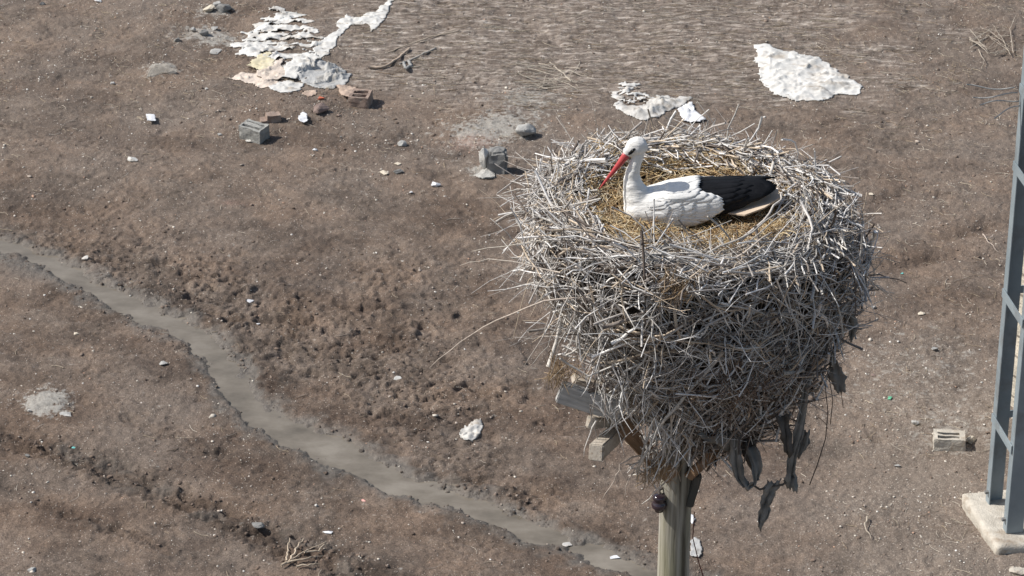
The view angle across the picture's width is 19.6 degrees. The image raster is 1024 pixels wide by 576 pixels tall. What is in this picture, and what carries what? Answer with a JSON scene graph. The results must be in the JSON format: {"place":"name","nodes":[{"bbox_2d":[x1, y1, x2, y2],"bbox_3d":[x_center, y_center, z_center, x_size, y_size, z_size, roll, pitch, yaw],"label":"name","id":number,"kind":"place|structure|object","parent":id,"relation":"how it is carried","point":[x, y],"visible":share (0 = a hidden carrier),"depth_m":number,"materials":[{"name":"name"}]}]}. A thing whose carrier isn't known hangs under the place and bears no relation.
{"place":"outdoors","nodes":[
{"label":"outdoors","id":0,"kind":"place"},
{"bbox_2d":[0,239,656,575],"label":"water","id":1,"kind":"structure","parent":0,"point":[332,451],"depth_m":30.69,"materials":[{"name":"liquid"}]},
{"bbox_2d":[562,542,571,546],"bbox_3d":[0.535,2.502,28.846,0.096,0.022,0.076,-5,27,-9],"label":"plastic scrap","id":2,"kind":"object","parent":1,"relation":"on","point":[566,544],"visible":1,"depth_m":28.84,"materials":[{"name":"white plastic"}]},
{"bbox_2d":[0,0,1023,575],"bbox_3d":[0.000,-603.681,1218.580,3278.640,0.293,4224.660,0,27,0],"label":"ground","id":3,"kind":"structure","parent":0,"point":[48,342],"depth_m":33.70,"materials":[{"name":"soil"}]},
{"bbox_2d":[59,412,70,415],"bbox_3d":[-4.684,1.318,31.103,0.157,0.016,0.096,9,28,17],"label":"tile piece","id":4,"kind":"object","parent":3,"relation":"on","point":[65,413],"visible":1,"depth_m":31.09,"materials":[{"name":"grey stone"}]},
{"bbox_2d":[127,157,137,160],"bbox_3d":[-4.713,-1.604,36.781,0.131,0.045,0.115,0,27,0],"label":"stone","id":5,"kind":"object","parent":3,"relation":"on","point":[132,159],"visible":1,"depth_m":36.76,"materials":[{"name":"white stone"}]},
{"bbox_2d":[146,114,155,120],"bbox_3d":[-4.615,-2.185,37.836,0.121,0.027,0.252,-5,27,-10],"label":"paper","id":6,"kind":"object","parent":3,"relation":"on","point":[150,117],"visible":1,"depth_m":37.83,"materials":[{"name":"white paper"}]},
{"bbox_2d":[147,63,176,77],"bbox_3d":[-4.632,-2.842,39.157,0.406,0.237,0.213,-3,27,-5],"label":"rubble mound","id":7,"kind":"object","parent":3,"relation":"on","point":[163,68],"visible":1,"depth_m":39.09,"materials":[{"name":"grey stone"}]},
{"bbox_2d":[199,29,208,35],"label":"stone","id":8,"kind":"object","parent":3,"relation":"on","point":[204,32],"visible":1,"depth_m":40.37,"materials":[{"name":"grey stone"}]},
{"bbox_2d":[203,4,214,11],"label":"stone","id":9,"kind":"object","parent":3,"relation":"on","point":[209,8],"visible":1,"depth_m":41.22,"materials":[{"name":"beige stone"}]},
{"bbox_2d":[210,48,221,54],"bbox_3d":[-3.996,-3.189,39.930,0.166,0.049,0.178,-3,27,-5],"label":"slate slab","id":10,"kind":"object","parent":3,"relation":"on","point":[213,51],"depth_m":39.89,"materials":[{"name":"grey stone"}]},
{"bbox_2d":[216,4,231,12],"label":"stone","id":11,"kind":"object","parent":3,"relation":"on","point":[221,8],"visible":1,"depth_m":41.20,"materials":[{"name":"grey stone"}]},
{"bbox_2d":[230,72,277,87],"bbox_3d":[-3.360,-2.756,39.056,0.710,0.066,0.371,19,33,33],"label":"plastic sheet","id":12,"kind":"object","parent":3,"relation":"on","point":[257,81],"visible":1,"depth_m":39.06,"materials":[{"name":"beige plastic"}]},
{"bbox_2d":[239,119,269,143],"bbox_3d":[-3.254,-1.961,37.355,0.327,0.230,0.236,18,36,25],"label":"concrete block","id":13,"kind":"object","parent":3,"relation":"on","point":[252,130],"depth_m":37.28,"materials":[{"name":"grey concrete"}]},
{"bbox_2d":[252,522,264,528],"bbox_3d":[-2.501,2.337,29.075,0.144,0.078,0.088,16,31,28],"label":"stone","id":14,"kind":"object","parent":3,"relation":"on","point":[256,525],"visible":1,"depth_m":29.05,"materials":[{"name":"grey stone"}]},
{"bbox_2d":[256,58,284,80],"bbox_3d":[-3.167,-2.900,39.272,0.432,0.075,0.707,0,27,0],"label":"plastic bag","id":15,"kind":"object","parent":3,"relation":"on","point":[276,70],"visible":1,"depth_m":39.22,"materials":[{"name":"beige plastic"}]},
{"bbox_2d":[259,111,281,123],"bbox_3d":[-3.088,-2.175,37.831,0.275,0.124,0.154,-6,28,-12],"label":"brick piece","id":16,"kind":"object","parent":3,"relation":"on","point":[272,117],"visible":0.93,"depth_m":37.78,"materials":[{"name":"brown brick"}]},
{"bbox_2d":[230,6,323,65],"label":"plastic sheet","id":17,"kind":"object","parent":3,"relation":"on","point":[256,47],"visible":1,"depth_m":40.31,"materials":[{"name":"white plastic"}]},
{"bbox_2d":[248,51,275,69],"bbox_3d":[-3.299,-3.039,39.529,0.359,0.056,0.570,10,29,19],"label":"plastic bag","id":18,"kind":"object","parent":17,"relation":"on","point":[260,62],"visible":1,"depth_m":39.52,"materials":[{"name":"yellow plastic"}]},
{"bbox_2d":[269,80,304,92],"bbox_3d":[-2.959,-2.654,38.867,0.464,0.087,0.479,0,27,0],"label":"plastic sheet","id":19,"kind":"object","parent":3,"relation":"on","point":[287,86],"visible":1,"depth_m":38.84,"materials":[{"name":"white plastic"}]},
{"bbox_2d":[298,112,307,121],"bbox_3d":[-2.668,-2.187,37.875,0.130,0.031,0.338,0,27,0],"label":"paper","id":20,"kind":"object","parent":3,"relation":"on","point":[302,116],"visible":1,"depth_m":37.87,"materials":[{"name":"white paper"}]},
{"bbox_2d":[280,538,327,567],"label":"dead twigs","id":21,"kind":"object","parent":3,"relation":"on","point":[290,560],"visible":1,"depth_m":28.49,"materials":[{"name":"wood"}]},
{"bbox_2d":[302,90,316,96],"bbox_3d":[-2.631,-2.553,38.710,0.162,0.034,0.238,19,33,33],"label":"brick shard","id":22,"kind":"object","parent":3,"relation":"on","point":[310,93],"visible":1,"depth_m":38.69,"materials":[{"name":"brown brick"}]},
{"bbox_2d":[283,59,351,88],"bbox_3d":[-2.545,-2.876,39.263,0.723,0.164,1.036,-22,34,-36],"label":"plastic sheet","id":23,"kind":"object","parent":3,"relation":"on","point":[326,74],"visible":1,"depth_m":39.19,"materials":[{"name":"grey plastic"}]},
{"bbox_2d":[283,53,320,78],"bbox_3d":[-2.845,-2.982,39.405,0.341,0.096,0.856,12,29,23],"label":"plastic sheet","id":24,"kind":"object","parent":23,"relation":"on","point":[291,66],"visible":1,"depth_m":39.39,"materials":[{"name":"white plastic"}]},
{"bbox_2d":[313,103,329,113],"bbox_3d":[-2.467,-2.315,38.126,0.215,0.131,0.139,-23,35,-37],"label":"brick lump","id":25,"kind":"object","parent":3,"relation":"on","point":[320,108],"visible":1,"depth_m":38.08,"materials":[{"name":"brick"}]},
{"bbox_2d":[337,84,355,95],"bbox_3d":[-2.173,-2.575,38.711,0.276,0.060,0.422,0,27,0],"label":"brick shard","id":26,"kind":"object","parent":3,"relation":"on","point":[345,90],"visible":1,"depth_m":38.73,"materials":[{"name":"brown brick"}]},
{"bbox_2d":[313,0,392,59],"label":"plastic sheet","id":27,"kind":"object","parent":3,"relation":"on","point":[376,18],"visible":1,"depth_m":40.78,"materials":[{"name":"white plastic"}]},
{"bbox_2d":[348,88,372,108],"bbox_3d":[-1.965,-2.451,38.452,0.274,0.186,0.314,5,27,9],"label":"broken brick","id":28,"kind":"object","parent":3,"relation":"on","point":[359,98],"visible":1,"depth_m":38.34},
{"bbox_2d":[393,169,402,173],"bbox_3d":[-1.408,-1.440,36.520,0.111,0.056,0.092,-16,31,-29],"label":"stone","id":29,"kind":"object","parent":3,"relation":"on","point":[397,171],"visible":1,"depth_m":36.50,"materials":[{"name":"grey stone"}]},
{"bbox_2d":[397,140,406,145],"bbox_3d":[-1.383,-1.823,37.294,0.110,0.062,0.092,-11,29,-21],"label":"stone","id":30,"kind":"object","parent":3,"relation":"on","point":[401,143],"visible":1,"depth_m":37.27,"materials":[{"name":"grey stone"}]},
{"bbox_2d":[369,30,459,69],"bbox_3d":[-1.326,-3.226,39.959,0.542,0.094,1.585,14,30,26],"label":"dead branch","id":31,"kind":"object","parent":3,"relation":"on","point":[409,62],"visible":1,"depth_m":39.69,"materials":[{"name":"wood"}]},
{"bbox_2d":[431,182,439,186],"bbox_3d":[-0.929,-1.266,36.153,0.111,0.057,0.076,5,27,10],"label":"plastic scrap","id":32,"kind":"object","parent":3,"relation":"on","point":[435,184],"visible":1,"depth_m":36.13,"materials":[{"name":"white plastic"}]},
{"bbox_2d":[459,418,483,441],"bbox_3d":[-0.423,1.479,30.806,0.252,0.092,0.484,0,27,0],"label":"plastic bag","id":33,"kind":"object","parent":3,"relation":"on","point":[472,430],"visible":1,"depth_m":30.78,"materials":[{"name":"white plastic"}]},
{"bbox_2d":[474,147,507,178],"bbox_3d":[-0.248,-1.540,36.454,0.469,0.401,0.312,-19,33,-32],"label":"concrete stump","id":34,"kind":"object","parent":3,"relation":"on","point":[489,158],"visible":1,"depth_m":36.40,"materials":[{"name":"grey concrete"}]},
{"bbox_2d":[0,0,1022,575],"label":"mud clods","id":35,"kind":"object","parent":3,"relation":"on","point":[356,336],"visible":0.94,"depth_m":32.34,"materials":[{"name":"brown soil"}]},
{"bbox_2d":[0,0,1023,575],"bbox_3d":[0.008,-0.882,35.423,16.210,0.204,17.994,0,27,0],"label":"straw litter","id":36,"kind":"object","parent":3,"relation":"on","point":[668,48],"visible":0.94,"depth_m":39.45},
{"bbox_2d":[515,123,535,135],"bbox_3d":[0.174,-2.008,37.449,0.270,0.148,0.226,0,27,0],"label":"stone","id":37,"kind":"object","parent":3,"relation":"on","point":[525,129],"visible":1,"depth_m":37.39,"materials":[{"name":"grey stone"}]},
{"bbox_2d":[513,62,600,88],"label":"dead weeds","id":38,"kind":"object","parent":3,"relation":"on","point":[555,79],"visible":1,"depth_m":39.04,"materials":[{"name":"plant"}]},
{"bbox_2d":[556,373,737,575],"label":"wooden pole","id":39,"kind":"object","parent":3,"relation":"on","point":[670,507],"visible":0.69,"depth_m":15.45,"materials":[{"name":"grey wood"}]},
{"bbox_2d":[430,99,911,503],"bbox_3d":[0.927,0.099,15.060,2.232,2.100,2.113,9,28,17],"label":"stork nest","id":40,"kind":"object","parent":39,"relation":"on","point":[727,324],"visible":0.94,"depth_m":14.61,"materials":[{"name":"wood"}]},
{"bbox_2d":[599,136,777,227],"bbox_3d":[0.879,-0.540,14.668,0.912,0.498,0.284,-5,27,-10],"label":"white stork","id":41,"kind":"object","parent":40,"relation":"on","point":[692,201],"visible":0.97,"depth_m":14.61,"materials":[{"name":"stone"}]},
{"bbox_2d":[728,189,779,215],"bbox_3d":[1.226,-0.420,14.724,0.131,0.050,0.317,23,35,38],"label":"tail","id":42,"kind":"object","parent":41,"relation":"attached to","point":[763,203],"visible":0.8,"depth_m":14.69},
{"bbox_2d":[694,432,729,451],"bbox_3d":[1.044,0.784,15.043,0.255,0.170,0.070,-18,32,-31],"label":"torn rag","id":43,"kind":"object","parent":40,"relation":"hanging from","point":[711,439],"visible":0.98,"depth_m":15.01,"materials":[{"name":"grey fabric"}]},
{"bbox_2d":[728,434,762,490],"bbox_3d":[1.190,0.890,15.116,0.162,0.333,0.098,-12,30,-23],"label":"torn rag","id":44,"kind":"object","parent":40,"relation":"hanging from","point":[736,459],"visible":0.99,"depth_m":15.12,"materials":[{"name":"grey fabric"}]},
{"bbox_2d":[741,439,759,470],"bbox_3d":[1.217,0.850,15.195,0.114,0.216,0.044,0,27,0],"label":"torn rag","id":45,"kind":"object","parent":40,"relation":"hanging from","point":[744,453],"visible":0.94,"depth_m":15.19,"materials":[{"name":"fabric"}]},
{"bbox_2d":[774,411,793,457],"bbox_3d":[1.383,0.743,14.981,0.114,0.280,0.059,-9,28,-17],"label":"torn rag","id":46,"kind":"object","parent":40,"relation":"hanging from","point":[786,432],"visible":1,"depth_m":14.97,"materials":[{"name":"fabric"}]},
{"bbox_2d":[783,378,809,492],"bbox_3d":[1.439,0.749,15.035,0.114,0.671,0.066,8,28,15],"label":"torn rag","id":47,"kind":"object","parent":40,"relation":"hanging from","point":[798,432],"visible":0.96,"depth_m":15.05,"materials":[{"name":"grey fabric"}]},
{"bbox_2d":[750,476,793,490],"bbox_3d":[1.331,0.997,15.168,0.228,0.079,0.029,-2,27,-3],"label":"torn string","id":48,"kind":"object","parent":47,"relation":"hanging from","point":[763,488],"visible":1,"depth_m":15.17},
{"bbox_2d":[757,478,781,531],"bbox_3d":[1.324,1.114,15.235,0.116,0.316,0.044,0,27,0],"label":"torn rag","id":49,"kind":"object","parent":48,"relation":"hanging from","point":[768,496],"visible":1,"depth_m":15.22,"materials":[{"name":"grey fabric"}]},
{"bbox_2d":[797,429,809,458],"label":"torn rag","id":50,"kind":"object","parent":40,"relation":"hanging from","point":[804,443],"visible":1,"depth_m":15.11,"materials":[{"name":"grey fabric"}]},
{"bbox_2d":[809,354,827,484],"bbox_3d":[1.562,0.665,14.996,0.078,0.774,0.006,0,27,0],"label":"loose wire","id":51,"kind":"object","parent":40,"relation":"attached to","point":[826,428],"visible":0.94,"depth_m":15.03,"materials":[{"name":"metal"}]},
{"bbox_2d":[826,369,832,423],"bbox_3d":[1.590,0.517,14.977,0.077,0.394,0.005,0,27,0],"label":"loose wire","id":52,"kind":"object","parent":40,"relation":"attached to","point":[832,398],"visible":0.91,"depth_m":15.00,"materials":[{"name":"metal"}]},
{"bbox_2d":[826,348,846,393],"bbox_3d":[1.638,0.426,14.925,0.114,0.272,0.042,7,28,13],"label":"torn rag","id":53,"kind":"object","parent":40,"relation":"attached to","point":[838,378],"visible":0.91,"depth_m":14.94,"materials":[{"name":"grey fabric"}]},
{"bbox_2d":[843,311,858,342],"bbox_3d":[1.706,0.197,14.923,0.087,0.177,0.041,0,27,0],"label":"torn rag","id":54,"kind":"object","parent":40,"relation":"attached to","point":[852,333],"visible":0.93,"depth_m":14.91,"materials":[{"name":"grey fabric"}]},
{"bbox_2d":[609,91,691,120],"bbox_3d":[1.817,-2.406,38.254,1.088,0.156,0.978,0,27,0],"label":"plastic bag","id":55,"kind":"object","parent":3,"relation":"on","point":[660,105],"visible":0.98,"depth_m":38.14,"materials":[{"name":"white plastic"}]},
{"bbox_2d":[613,81,658,105],"bbox_3d":[1.630,-2.509,38.515,0.624,0.106,0.916,0,27,0],"label":"plastic sheet","id":56,"kind":"object","parent":55,"relation":"on","point":[628,88],"visible":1,"depth_m":38.59,"materials":[{"name":"white plastic"}]},
{"bbox_2d":[677,102,705,121],"bbox_3d":[2.273,-2.263,38.013,0.301,0.100,0.534,-9,28,-17],"label":"plastic bag","id":57,"kind":"object","parent":3,"relation":"on","point":[692,114],"visible":0.95,"depth_m":38.01,"materials":[{"name":"white plastic"}]},
{"bbox_2d":[690,537,701,556],"bbox_3d":[1.782,2.518,28.716,0.121,0.023,0.352,0,27,0],"label":"plastic bag","id":58,"kind":"object","parent":3,"relation":"on","point":[698,546],"visible":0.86,"depth_m":28.71,"materials":[{"name":"white plastic"}]},
{"bbox_2d":[754,43,862,100],"bbox_3d":[3.914,-2.876,39.260,1.392,0.159,1.747,0,27,0],"label":"plastic sheet","id":59,"kind":"object","parent":3,"relation":"on","point":[795,76],"visible":1,"depth_m":39.08,"materials":[{"name":"white plastic"}]},
{"bbox_2d":[933,428,965,451],"bbox_3d":[4.516,1.576,30.574,0.330,0.151,0.226,3,27,5],"label":"hollow brick","id":60,"kind":"object","parent":3,"relation":"on","point":[949,440],"visible":1,"depth_m":30.49,"materials":[{"name":"concrete"}]},
{"bbox_2d":[966,436,975,443],"bbox_3d":[4.757,1.564,30.677,0.128,0.075,0.090,-13,30,-23],"label":"stone","id":61,"kind":"object","parent":3,"relation":"on","point":[970,439],"visible":1,"depth_m":30.65,"materials":[{"name":"beige stone"}]},
{"bbox_2d":[961,489,1023,554],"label":"concrete pad","id":62,"kind":"object","parent":3,"relation":"on","point":[983,516],"visible":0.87,"depth_m":28.97,"materials":[{"name":"beige concrete"}]},
{"bbox_2d":[984,51,1023,533],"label":"steel tower","id":63,"kind":"structure","parent":62,"relation":"on","point":[1012,519],"depth_m":28.37,"materials":[{"name":"grey metal"}]},
{"bbox_2d":[966,84,1019,118],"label":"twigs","id":64,"kind":"object","parent":63,"relation":"attached to","point":[996,96],"visible":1,"depth_m":27.24,"materials":[{"name":"wood"}]},
{"bbox_2d":[1011,258,1023,406],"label":"utility pole","id":65,"kind":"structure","parent":63,"relation":"attached to","point":[1016,352],"depth_m":30.92,"materials":[{"name":"grey metal"}]},
{"bbox_2d":[969,19,1020,67],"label":"dead weeds","id":66,"kind":"object","parent":3,"relation":"on","point":[976,37],"visible":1,"depth_m":40.21,"materials":[{"name":"plant"}]},
{"bbox_2d":[1009,566,1023,574],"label":"stone","id":67,"kind":"object","parent":3,"relation":"on","point":[1017,570],"visible":1,"depth_m":28.29,"materials":[{"name":"stone"}]},
{"bbox_2d":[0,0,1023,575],"bbox_3d":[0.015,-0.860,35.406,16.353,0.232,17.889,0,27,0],"label":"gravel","id":68,"kind":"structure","parent":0,"point":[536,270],"depth_m":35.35,"materials":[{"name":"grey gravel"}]}
]}

